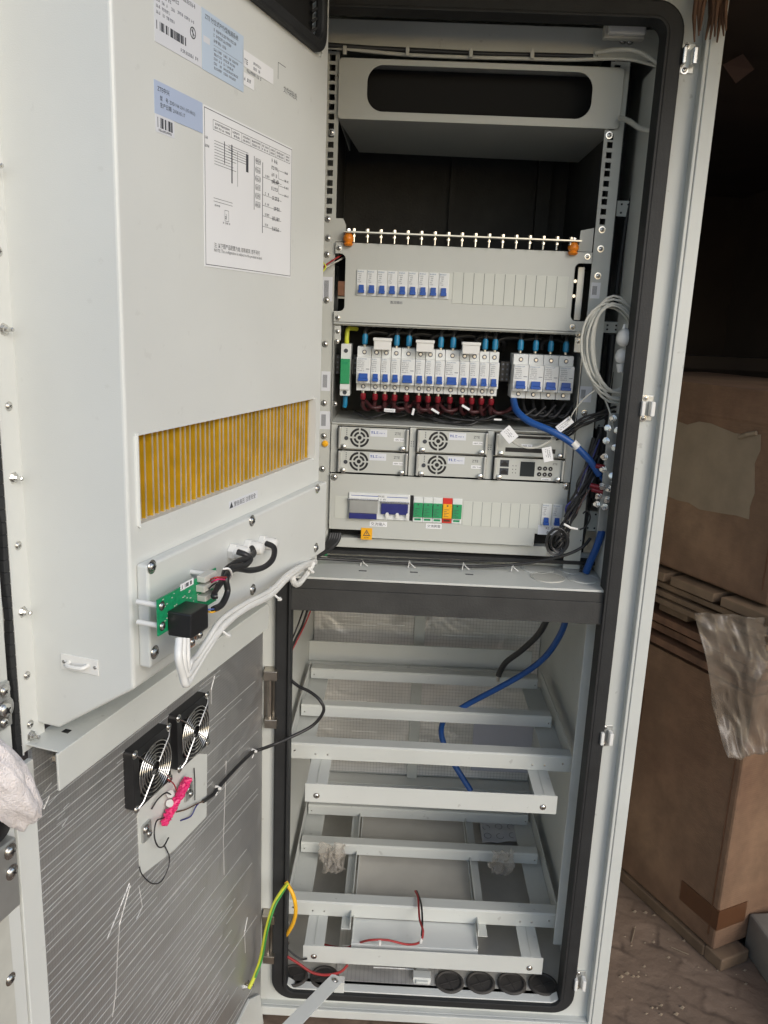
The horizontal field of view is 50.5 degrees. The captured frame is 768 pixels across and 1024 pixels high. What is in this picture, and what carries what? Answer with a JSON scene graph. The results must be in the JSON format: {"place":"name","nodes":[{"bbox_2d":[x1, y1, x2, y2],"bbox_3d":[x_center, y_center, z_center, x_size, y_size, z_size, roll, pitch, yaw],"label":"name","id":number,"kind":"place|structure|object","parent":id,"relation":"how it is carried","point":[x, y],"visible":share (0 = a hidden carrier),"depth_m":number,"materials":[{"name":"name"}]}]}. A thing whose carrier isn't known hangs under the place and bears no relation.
{"place":"outdoors","nodes":[
{"label":"outdoors","id":0,"kind":"place"},
{"bbox_2d":[21,724,767,1023],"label":"ground","id":1,"kind":"structure","parent":0,"point":[710,995],"depth_m":1.78,"materials":[{"name":"brick"}]},
{"bbox_2d":[0,0,728,1023],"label":"equipment cabinet","id":2,"kind":"object","parent":1,"relation":"on","point":[96,926],"visible":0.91,"depth_m":1.39,"materials":[{"name":"grey metal"}]},
{"bbox_2d":[0,739,42,831],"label":"plastic bag","id":3,"kind":"object","parent":2,"relation":"on","point":[21,804],"visible":1,"depth_m":0.78,"materials":[{"name":"plastic"}]},
{"bbox_2d":[123,723,172,813],"bbox_3d":[-0.323,0.346,1.110,0.032,0.092,0.092,7,14,17],"label":"cooling fan","id":4,"kind":"object","parent":2,"relation":"attached to","point":[139,765],"visible":1,"depth_m":1.09},
{"bbox_2d":[0,0,328,726],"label":"heat exchanger","id":5,"kind":"object","parent":2,"relation":"attached to","point":[164,163],"visible":0.99,"depth_m":0.84,"materials":[{"name":"white"}]},
{"bbox_2d":[136,568,216,647],"bbox_3d":[-0.204,0.099,0.852,0.055,0.059,0.114,7,14,17],"label":"circuit board","id":6,"kind":"object","parent":5,"relation":"attached to","point":[182,610],"visible":0.88,"depth_m":0.82,"materials":[{"name":"green plastic"}]},
{"bbox_2d":[227,544,250,558],"bbox_3d":[-0.174,0.049,0.985,0.024,0.020,0.020,7,14,17],"label":"cable gland","id":7,"kind":"object","parent":5,"relation":"attached to","point":[232,549],"visible":0.73,"depth_m":0.98,"materials":[{"name":"white plastic"}]},
{"bbox_2d":[225,549,252,571],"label":"black cable","id":8,"kind":"object","parent":7,"relation":"attached to","point":[245,564],"visible":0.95,"depth_m":0.95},
{"bbox_2d":[174,559,316,687],"bbox_3d":[-0.151,0.103,1.033,0.017,0.072,0.511,5,14,10],"label":"white cable","id":9,"kind":"object","parent":5,"relation":"on","point":[185,681],"visible":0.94,"depth_m":0.81,"materials":[{"name":"plastic"}]},
{"bbox_2d":[183,562,316,677],"bbox_3d":[-0.150,0.105,1.037,0.017,0.072,0.503,5,14,10],"label":"white cable","id":10,"kind":"object","parent":5,"relation":"on","point":[196,663],"visible":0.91,"depth_m":0.87,"materials":[{"name":"plastic"}]},
{"bbox_2d":[187,558,315,670],"bbox_3d":[-0.149,0.103,1.041,0.015,0.063,0.494,5,14,10],"label":"white cable","id":11,"kind":"object","parent":5,"relation":"on","point":[206,641],"visible":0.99,"depth_m":0.91,"materials":[{"name":"plastic"}]},
{"bbox_2d":[243,540,264,554],"bbox_3d":[-0.163,0.045,1.023,0.024,0.020,0.020,7,14,17],"label":"cable gland","id":12,"kind":"object","parent":5,"relation":"attached to","point":[259,547],"visible":0.59,"depth_m":1.02,"materials":[{"name":"white plastic"}]},
{"bbox_2d":[211,541,276,611],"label":"black cable","id":13,"kind":"object","parent":12,"relation":"attached to","point":[221,604],"visible":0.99,"depth_m":0.94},
{"bbox_2d":[290,562,315,587],"bbox_3d":[-0.121,0.092,1.208,0.012,0.026,0.094,6,14,13],"label":"cable end","id":14,"kind":"object","parent":5,"relation":"hanging from","point":[300,581],"visible":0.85,"depth_m":1.20,"materials":[{"name":"white plastic"}]},
{"bbox_2d":[160,776,191,825],"bbox_3d":[-0.301,0.422,1.188,0.017,0.047,0.070,7,14,18],"label":"wire splice","id":15,"kind":"object","parent":2,"relation":"attached to","point":[179,796],"visible":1,"depth_m":1.18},
{"bbox_2d":[168,691,209,772],"bbox_3d":[-0.291,0.323,1.208,0.032,0.092,0.092,7,14,17],"label":"cooling fan","id":16,"kind":"object","parent":2,"relation":"attached to","point":[185,749],"visible":0.95,"depth_m":1.19},
{"bbox_2d":[202,679,324,802],"bbox_3d":[-0.232,0.381,1.402,0.101,0.114,0.276,13,17,38],"label":"fan cable","id":17,"kind":"object","parent":2,"relation":"attached to","point":[236,767],"visible":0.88,"depth_m":1.45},
{"bbox_2d":[247,882,288,988],"bbox_3d":[-0.213,0.801,1.528,0.088,0.194,0.035,-7,16,-34],"label":"earth strap","id":18,"kind":"object","parent":2,"relation":"attached to","point":[265,930],"visible":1,"depth_m":1.52,"materials":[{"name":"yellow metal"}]},
{"bbox_2d":[288,964,307,986],"bbox_3d":[-0.184,0.940,1.650,0.059,0.006,0.059,3,14,1],"label":"cable plug","id":19,"kind":"object","parent":2,"relation":"on","point":[298,973],"visible":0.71,"depth_m":1.65,"materials":[{"name":"rubber"}]},
{"bbox_2d":[283,974,344,1023],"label":"door stay","id":20,"kind":"object","parent":2,"relation":"attached to","point":[317,998],"depth_m":1.49,"materials":[{"name":"metal"}]},
{"bbox_2d":[310,965,338,987],"bbox_3d":[-0.120,0.943,1.650,0.059,0.006,0.059,3,14,1],"label":"cable plug","id":21,"kind":"object","parent":2,"relation":"on","point":[315,980],"visible":0.59,"depth_m":1.65,"materials":[{"name":"rubber"}]},
{"bbox_2d":[323,555,505,561],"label":"black cable","id":22,"kind":"object","parent":2,"relation":"on","point":[412,559],"visible":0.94,"depth_m":1.53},
{"bbox_2d":[289,802,556,973],"bbox_3d":[0.083,0.827,1.851,0.570,0.076,0.463,3,14,1],"label":"battery shelf","id":23,"kind":"object","parent":2,"relation":"attached to","point":[525,919],"visible":0.88,"depth_m":1.73,"materials":[{"name":"metal"}]},
{"bbox_2d":[351,817,477,953],"bbox_3d":[0.067,0.832,1.873,0.256,0.034,0.473,3,14,1],"label":"tray","id":24,"kind":"object","parent":23,"relation":"in","point":[408,876],"visible":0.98,"depth_m":1.83,"materials":[{"name":"metal"}]},
{"bbox_2d":[324,890,423,946],"bbox_3d":[-0.033,0.861,1.698,0.226,0.090,0.133,3,14,1],"label":"heater wire","id":25,"kind":"object","parent":24,"relation":"on","point":[398,942],"visible":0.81,"depth_m":1.63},
{"bbox_2d":[291,640,571,813],"bbox_3d":[0.091,0.448,1.807,0.578,0.103,0.561,3,14,1],"label":"battery shelf","id":26,"kind":"object","parent":2,"relation":"attached to","point":[404,663],"visible":0.93,"depth_m":1.78,"materials":[{"name":"metal"}]},
{"bbox_2d":[438,623,567,790],"bbox_3d":[0.256,0.409,1.753,0.286,0.480,0.064,12,17,35],"label":"blue power cable","id":27,"kind":"object","parent":26,"relation":"hanging from","point":[543,658],"visible":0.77,"depth_m":1.76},
{"bbox_2d":[329,472,569,555],"bbox_3d":[0.121,-0.028,1.648,0.437,0.143,0.308,3,14,1],"label":"distribution panel","id":28,"kind":"object","parent":2,"relation":"attached to","point":[501,516],"visible":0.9,"depth_m":1.50,"materials":[{"name":"grey"}]},
{"bbox_2d":[348,492,409,520],"bbox_3d":[-0.009,-0.012,1.506,0.113,0.048,0.037,3,14,1],"label":"transfer switch","id":29,"kind":"object","parent":28,"relation":"attached to","point":[375,506],"visible":0.98,"depth_m":1.49,"materials":[{"name":"blue"}]},
{"bbox_2d":[413,496,422,521],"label":"surge module","id":30,"kind":"object","parent":28,"relation":"attached to","point":[417,509],"visible":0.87,"depth_m":1.49,"materials":[{"name":"green"}]},
{"bbox_2d":[422,497,432,521],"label":"surge module","id":31,"kind":"object","parent":28,"relation":"attached to","point":[427,508],"visible":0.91,"depth_m":1.49,"materials":[{"name":"green"}]},
{"bbox_2d":[432,497,442,522],"bbox_3d":[0.099,-0.006,1.507,0.017,0.047,0.032,3,14,1],"label":"surge module","id":32,"kind":"object","parent":28,"relation":"attached to","point":[437,510],"visible":0.9,"depth_m":1.49,"materials":[{"name":"green"}]},
{"bbox_2d":[442,498,452,522],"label":"surge module","id":33,"kind":"object","parent":28,"relation":"attached to","point":[447,511],"visible":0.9,"depth_m":1.49,"materials":[{"name":"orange plastic"}]},
{"bbox_2d":[451,498,461,523],"bbox_3d":[0.134,-0.004,1.507,0.017,0.047,0.032,3,14,1],"label":"surge module","id":34,"kind":"object","parent":28,"relation":"attached to","point":[456,510],"visible":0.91,"depth_m":1.49,"materials":[{"name":"green"}]},
{"bbox_2d":[541,504,551,526],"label":"circuit breaker","id":35,"kind":"object","parent":28,"relation":"attached to","point":[546,515],"visible":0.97,"depth_m":1.49,"materials":[{"name":"grey"}]},
{"bbox_2d":[435,970,463,993],"bbox_3d":[0.133,0.953,1.651,0.059,0.006,0.059,3,14,1],"label":"cable plug","id":36,"kind":"object","parent":2,"relation":"on","point":[445,980],"visible":1,"depth_m":1.65,"materials":[{"name":"rubber"}]},
{"bbox_2d":[330,424,573,482],"bbox_3d":[0.126,-0.141,1.623,0.438,0.088,0.302,3,14,1],"label":"rectifier shelf","id":37,"kind":"object","parent":2,"relation":"attached to","point":[412,452],"visible":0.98,"depth_m":1.48,"materials":[{"name":"grey"}]},
{"bbox_2d":[337,449,407,475],"bbox_3d":[-0.018,-0.113,1.575,0.128,0.041,0.216,3,14,1],"label":"rectifier module","id":38,"kind":"object","parent":37,"relation":"in","point":[368,461],"visible":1,"depth_m":1.48,"materials":[{"name":"grey metal"}]},
{"bbox_2d":[338,425,409,451],"bbox_3d":[-0.016,-0.155,1.565,0.128,0.041,0.216,3,14,1],"label":"rectifier module","id":39,"kind":"object","parent":37,"relation":"in","point":[373,438],"visible":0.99,"depth_m":1.47,"materials":[{"name":"grey"}]},
{"bbox_2d":[415,453,486,478],"bbox_3d":[0.124,-0.106,1.573,0.128,0.041,0.216,3,14,1],"label":"rectifier module","id":40,"kind":"object","parent":37,"relation":"in","point":[450,465],"visible":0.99,"depth_m":1.48,"materials":[{"name":"grey metal"}]},
{"bbox_2d":[416,429,488,454],"bbox_3d":[0.126,-0.148,1.563,0.128,0.041,0.216,3,14,1],"label":"rectifier module","id":41,"kind":"object","parent":37,"relation":"in","point":[452,441],"visible":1,"depth_m":1.47,"materials":[{"name":"grey metal"}]},
{"bbox_2d":[331,322,583,433],"bbox_3d":[0.130,-0.262,1.552,0.439,0.180,0.225,3,14,1],"label":"breaker tray","id":42,"kind":"object","parent":37,"relation":"on","point":[348,415],"visible":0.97,"depth_m":1.59,"materials":[{"name":"metal"}]},
{"bbox_2d":[340,343,352,395],"bbox_3d":[-0.069,-0.260,1.481,0.018,0.092,0.064,3,14,1],"label":"surge arrester","id":43,"kind":"object","parent":42,"relation":"attached to","point":[346,370],"visible":1,"depth_m":1.46,"materials":[{"name":"green"}]},
{"bbox_2d":[356,345,372,390],"bbox_3d":[-0.036,-0.261,1.476,0.025,0.078,0.072,3,14,1],"label":"circuit breaker","id":44,"kind":"object","parent":42,"relation":"in","point":[363,369],"visible":1,"depth_m":1.45,"materials":[{"name":"grey"}]},
{"bbox_2d":[370,346,381,390],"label":"circuit breaker","id":45,"kind":"object","parent":42,"relation":"in","point":[375,369],"visible":0.98,"depth_m":1.45,"materials":[{"name":"grey"}]},
{"bbox_2d":[380,347,391,391],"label":"circuit breaker","id":46,"kind":"object","parent":42,"relation":"in","point":[385,370],"visible":0.99,"depth_m":1.45,"materials":[{"name":"grey"}]},
{"bbox_2d":[390,347,400,391],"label":"circuit breaker","id":47,"kind":"object","parent":42,"relation":"in","point":[395,370],"visible":1,"depth_m":1.45,"materials":[{"name":"grey"}]},
{"bbox_2d":[400,347,415,392],"bbox_3d":[0.043,-0.257,1.474,0.025,0.078,0.072,3,14,1],"label":"circuit breaker","id":48,"kind":"object","parent":42,"relation":"in","point":[407,374],"visible":1,"depth_m":1.45,"materials":[{"name":"grey"}]},
{"bbox_2d":[414,352,424,392],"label":"circuit breaker","id":49,"kind":"object","parent":42,"relation":"in","point":[419,372],"visible":0.94,"depth_m":1.45,"materials":[{"name":"grey"}]},
{"bbox_2d":[416,339,434,351],"bbox_3d":[0.072,-0.293,1.436,0.033,0.020,0.022,3,14,1],"label":"clip on cover","id":50,"kind":"object","parent":49,"relation":"on","point":[424,345],"visible":1,"depth_m":1.43,"materials":[{"name":"white plastic"}]},
{"bbox_2d":[423,349,434,392],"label":"circuit breaker","id":51,"kind":"object","parent":42,"relation":"in","point":[429,371],"visible":0.98,"depth_m":1.45,"materials":[{"name":"grey"}]},
{"bbox_2d":[433,349,444,393],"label":"circuit breaker","id":52,"kind":"object","parent":42,"relation":"in","point":[438,386],"visible":1,"depth_m":1.45,"materials":[{"name":"grey"}]},
{"bbox_2d":[443,349,459,394],"bbox_3d":[0.121,-0.253,1.473,0.025,0.078,0.072,3,14,1],"label":"circuit breaker","id":53,"kind":"object","parent":42,"relation":"in","point":[451,373],"visible":0.99,"depth_m":1.45,"materials":[{"name":"grey"}]},
{"bbox_2d":[457,350,469,394],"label":"circuit breaker","id":54,"kind":"object","parent":42,"relation":"in","point":[463,374],"visible":0.96,"depth_m":1.45,"materials":[{"name":"grey"}]},
{"bbox_2d":[461,342,480,353],"bbox_3d":[0.153,-0.289,1.435,0.033,0.020,0.022,3,14,1],"label":"clip on cover","id":55,"kind":"object","parent":54,"relation":"on","point":[470,347],"visible":1,"depth_m":1.43,"materials":[{"name":"white plastic"}]},
{"bbox_2d":[467,354,479,394],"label":"circuit breaker","id":56,"kind":"object","parent":42,"relation":"in","point":[473,374],"visible":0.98,"depth_m":1.45,"materials":[{"name":"grey"}]},
{"bbox_2d":[354,401,594,427],"bbox_3d":[0.170,-0.181,1.511,0.452,0.041,0.082,3,14,1],"label":"wire loom","id":57,"kind":"object","parent":42,"relation":"on","point":[509,416],"visible":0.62,"depth_m":1.50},
{"bbox_2d":[477,350,489,395],"bbox_3d":[0.178,-0.251,1.472,0.017,0.078,0.072,3,14,1],"label":"circuit breaker","id":58,"kind":"object","parent":42,"relation":"in","point":[482,388],"visible":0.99,"depth_m":1.45,"materials":[{"name":"grey"}]},
{"bbox_2d":[487,351,499,395],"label":"circuit breaker","id":59,"kind":"object","parent":42,"relation":"in","point":[493,373],"visible":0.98,"depth_m":1.45,"materials":[{"name":"grey"}]},
{"bbox_2d":[508,353,528,397],"bbox_3d":[0.243,-0.246,1.470,0.026,0.078,0.072,3,14,1],"label":"circuit breaker","id":60,"kind":"object","parent":42,"relation":"in","point":[518,376],"visible":1,"depth_m":1.45,"materials":[{"name":"grey"}]},
{"bbox_2d":[525,353,543,398],"bbox_3d":[0.270,-0.245,1.470,0.026,0.078,0.072,3,14,1],"label":"circuit breaker","id":61,"kind":"object","parent":42,"relation":"in","point":[535,377],"visible":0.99,"depth_m":1.45,"materials":[{"name":"grey"}]},
{"bbox_2d":[540,354,558,399],"bbox_3d":[0.297,-0.244,1.470,0.026,0.078,0.072,3,14,1],"label":"circuit breaker","id":62,"kind":"object","parent":42,"relation":"in","point":[550,377],"visible":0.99,"depth_m":1.45,"materials":[{"name":"grey"}]},
{"bbox_2d":[555,354,574,399],"bbox_3d":[0.324,-0.242,1.469,0.026,0.078,0.072,3,14,1],"label":"circuit breaker","id":63,"kind":"object","parent":42,"relation":"in","point":[566,377],"visible":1,"depth_m":1.44,"materials":[{"name":"grey"}]},
{"bbox_2d":[552,406,616,440],"bbox_3d":[0.355,-0.154,1.432,0.117,0.073,0.041,6,14,15],"label":"black harness","id":64,"kind":"object","parent":42,"relation":"on","point":[598,415],"visible":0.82,"depth_m":1.42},
{"bbox_2d":[492,456,564,482],"bbox_3d":[0.265,-0.100,1.571,0.128,0.041,0.216,3,14,1],"label":"monitoring module","id":65,"kind":"object","parent":37,"relation":"in","point":[523,468],"visible":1,"depth_m":1.47,"materials":[{"name":"grey"}]},
{"bbox_2d":[493,432,566,458],"bbox_3d":[0.266,-0.142,1.561,0.128,0.041,0.216,3,14,1],"label":"connector module","id":66,"kind":"object","parent":37,"relation":"in","point":[503,446],"visible":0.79,"depth_m":1.47,"materials":[{"name":"grey"}]},
{"bbox_2d":[317,537,590,567],"bbox_3d":[0.124,0.070,1.483,0.502,0.069,0.023,2,14,0],"label":"black cable","id":67,"kind":"object","parent":2,"relation":"on","point":[460,566],"visible":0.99,"depth_m":1.49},
{"bbox_2d":[328,42,597,57],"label":"black cable","id":68,"kind":"object","parent":2,"relation":"attached to","point":[455,52],"visible":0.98,"depth_m":1.31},
{"bbox_2d":[334,242,592,331],"bbox_3d":[0.138,-0.423,1.553,0.439,0.132,0.307,3,14,1],"label":"distribution panel","id":69,"kind":"object","parent":2,"relation":"attached to","point":[516,289],"visible":0.99,"depth_m":1.41,"materials":[{"name":"grey"}]},
{"bbox_2d":[356,270,366,295],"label":"circuit breaker","id":70,"kind":"object","parent":69,"relation":"attached to","point":[361,282],"visible":0.97,"depth_m":1.40,"materials":[{"name":"white plastic"}]},
{"bbox_2d":[367,270,376,295],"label":"circuit breaker","id":71,"kind":"object","parent":69,"relation":"attached to","point":[371,282],"visible":0.98,"depth_m":1.40,"materials":[{"name":"grey"}]},
{"bbox_2d":[377,270,387,296],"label":"circuit breaker","id":72,"kind":"object","parent":69,"relation":"attached to","point":[382,283],"visible":0.98,"depth_m":1.40,"materials":[{"name":"grey"}]},
{"bbox_2d":[387,271,397,296],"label":"circuit breaker","id":73,"kind":"object","parent":69,"relation":"attached to","point":[392,284],"visible":0.98,"depth_m":1.40,"materials":[{"name":"grey"}]},
{"bbox_2d":[397,271,407,296],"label":"circuit breaker","id":74,"kind":"object","parent":69,"relation":"attached to","point":[402,283],"visible":0.98,"depth_m":1.40,"materials":[{"name":"grey"}]},
{"bbox_2d":[407,272,417,297],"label":"circuit breaker","id":75,"kind":"object","parent":69,"relation":"attached to","point":[412,284],"visible":0.99,"depth_m":1.40,"materials":[{"name":"grey"}]},
{"bbox_2d":[418,272,428,297],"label":"circuit breaker","id":76,"kind":"object","parent":69,"relation":"attached to","point":[423,285],"visible":0.98,"depth_m":1.40,"materials":[{"name":"grey"}]},
{"bbox_2d":[428,272,438,298],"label":"circuit breaker","id":77,"kind":"object","parent":69,"relation":"attached to","point":[433,285],"visible":1,"depth_m":1.40,"materials":[{"name":"grey"}]},
{"bbox_2d":[438,273,448,298],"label":"circuit breaker","id":78,"kind":"object","parent":69,"relation":"attached to","point":[443,285],"visible":0.96,"depth_m":1.40,"materials":[{"name":"grey"}]},
{"bbox_2d":[335,218,593,251],"bbox_3d":[0.137,-0.472,1.384,0.440,0.040,0.026,3,14,1],"label":"terminal bar","id":79,"kind":"object","parent":2,"relation":"attached to","point":[585,241],"visible":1,"depth_m":1.38,"materials":[{"name":"silver metal"}]},
{"bbox_2d":[328,50,610,270],"bbox_3d":[0.149,-0.660,1.582,0.480,0.360,0.340,3,14,1],"label":"bay lining","id":80,"kind":"object","parent":2,"relation":"attached to","point":[426,194],"visible":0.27,"depth_m":1.75,"materials":[{"name":"metal"}]},
{"bbox_2d":[466,971,494,994],"bbox_3d":[0.196,0.955,1.652,0.059,0.006,0.059,3,14,1],"label":"cable plug","id":81,"kind":"object","parent":2,"relation":"on","point":[480,982],"visible":0.99,"depth_m":1.65,"materials":[{"name":"rubber"}]},
{"bbox_2d":[338,57,624,161],"bbox_3d":[0.167,-0.721,1.482,0.476,0.092,0.306,3,14,1],"label":"air hood","id":82,"kind":"object","parent":2,"relation":"attached to","point":[556,113],"visible":0.99,"depth_m":1.37,"materials":[{"name":"grey"}]},
{"bbox_2d":[328,48,655,67],"bbox_3d":[0.175,-0.722,1.303,0.535,0.033,0.041,4,14,6],"label":"grey cable","id":83,"kind":"object","parent":2,"relation":"attached to","point":[640,61],"visible":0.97,"depth_m":1.31,"materials":[{"name":"plastic"}]},
{"bbox_2d":[497,972,525,994],"bbox_3d":[0.260,0.958,1.654,0.059,0.006,0.059,3,14,1],"label":"cable plug","id":84,"kind":"object","parent":2,"relation":"on","point":[511,983],"visible":0.94,"depth_m":1.65,"materials":[{"name":"rubber"}]},
{"bbox_2d":[496,622,548,677],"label":"black power cable","id":85,"kind":"object","parent":2,"relation":"attached to","point":[533,639],"visible":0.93,"depth_m":1.72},
{"bbox_2d":[528,973,556,995],"bbox_3d":[0.323,0.960,1.655,0.059,0.006,0.059,3,14,1],"label":"cable plug","id":86,"kind":"object","parent":2,"relation":"on","point":[543,984],"visible":0.94,"depth_m":1.66,"materials":[{"name":"rubber"}]},
{"bbox_2d":[554,497,581,549],"bbox_3d":[0.328,0.019,1.454,0.050,0.096,0.024,-5,15,-27],"label":"black harness","id":87,"kind":"object","parent":2,"relation":"attached to","point":[572,517],"visible":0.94,"depth_m":1.45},
{"bbox_2d":[568,455,600,514],"bbox_3d":[0.354,-0.048,1.446,0.056,0.110,0.022,-4,15,-23],"label":"black harness","id":88,"kind":"object","parent":87,"relation":"attached to","point":[590,477],"visible":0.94,"depth_m":1.44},
{"bbox_2d":[580,426,603,540],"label":"black power cable","id":89,"kind":"object","parent":2,"relation":"attached to","point":[599,430],"visible":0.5,"depth_m":1.50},
{"bbox_2d":[583,531,605,573],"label":"blue power cable","id":90,"kind":"object","parent":2,"relation":"attached to","point":[593,554],"visible":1,"depth_m":1.47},
{"bbox_2d":[589,372,613,498],"bbox_3d":[0.405,-0.152,1.470,0.045,0.263,0.012,3,14,1],"label":"dark sleeve","id":91,"kind":"object","parent":2,"relation":"attached to","point":[601,451],"visible":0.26,"depth_m":1.48,"materials":[{"name":"plastic"}]},
{"bbox_2d":[580,302,628,392],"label":"sensor cable","id":92,"kind":"object","parent":2,"relation":"hanging from","point":[581,342],"visible":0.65,"depth_m":1.36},
{"bbox_2d":[593,413,618,530],"bbox_3d":[0.388,-0.067,1.418,0.038,0.209,0.018,3,14,1],"label":"busbar","id":93,"kind":"object","parent":2,"relation":"attached to","point":[609,441],"visible":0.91,"depth_m":1.42,"materials":[{"name":"metal"}]},
{"bbox_2d":[510,398,602,476],"bbox_3d":[0.298,-0.131,1.435,0.177,0.127,0.046,9,15,24],"label":"blue power cable","id":94,"kind":"object","parent":93,"relation":"attached to","point":[564,438],"visible":1,"depth_m":1.42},
{"bbox_2d":[583,298,629,397],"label":"sensor cable","id":95,"kind":"object","parent":2,"relation":"hanging from","point":[584,342],"visible":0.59,"depth_m":1.37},
{"bbox_2d":[602,334,615,462],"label":"black power cable","id":96,"kind":"object","parent":2,"relation":"attached to","point":[610,355],"visible":0.48,"depth_m":1.46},
{"bbox_2d":[590,302,629,393],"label":"sensor cable","id":97,"kind":"object","parent":2,"relation":"hanging from","point":[597,316],"visible":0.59,"depth_m":1.36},
{"bbox_2d":[614,195,630,302],"bbox_3d":[0.421,-0.497,1.398,0.026,0.278,0.007,3,14,1],"label":"dark sleeve","id":98,"kind":"object","parent":2,"relation":"attached to","point":[620,258],"visible":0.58,"depth_m":1.41,"materials":[{"name":"black rubber"}]},
{"bbox_2d":[595,47,656,64],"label":"grey cable","id":99,"kind":"object","parent":2,"relation":"attached to","point":[652,59],"visible":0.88,"depth_m":1.27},
{"bbox_2d":[692,0,728,42],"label":"wood bundle","id":100,"kind":"object","parent":2,"relation":"hanging from","point":[718,10],"visible":1,"depth_m":1.18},
{"bbox_2d":[620,867,748,970],"bbox_3d":[0.663,0.940,2.078,0.086,0.031,0.580,-4,15,-25],"label":"wooden pallet","id":101,"kind":"object","parent":1,"relation":"on","point":[729,955],"visible":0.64,"depth_m":1.88,"materials":[{"name":"brown wood"}]},
{"bbox_2d":[621,641,767,948],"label":"cardboard box","id":102,"kind":"object","parent":101,"relation":"on","point":[695,856],"visible":0.62,"depth_m":1.85,"materials":[{"name":"cardboard"}]},
{"bbox_2d":[650,563,767,694],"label":"wooden pallet","id":103,"kind":"object","parent":102,"relation":"on","point":[691,615],"visible":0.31,"depth_m":1.77,"materials":[{"name":"brown wood"}]},
{"bbox_2d":[659,372,767,605],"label":"cardboard box","id":104,"kind":"object","parent":103,"relation":"on","point":[715,530],"visible":0.52,"depth_m":1.73,"materials":[{"name":"cardboard"}]},
{"bbox_2d":[683,0,767,377],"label":"storage shed","id":105,"kind":"structure","parent":1,"relation":"on","point":[728,328],"depth_m":3.21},
{"bbox_2d":[723,54,753,82],"bbox_3d":[0.712,-0.892,1.637,0.064,0.054,0.005,3,14,1],"label":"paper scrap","id":106,"kind":"object","parent":105,"relation":"attached to","point":[739,68],"visible":1,"depth_m":1.64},
{"bbox_2d":[480,823,516,842],"bbox_3d":[0.307,0.831,2.144,0.110,0.008,0.135,3,14,1],"label":"paper sheet","id":107,"kind":"object","parent":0,"point":[495,833],"visible":0.58,"depth_m":2.12,"materials":[{"name":"grey"}]},
{"bbox_2d":[745,913,767,983],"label":"stone slab","id":108,"kind":"structure","parent":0,"point":[756,943],"depth_m":1.82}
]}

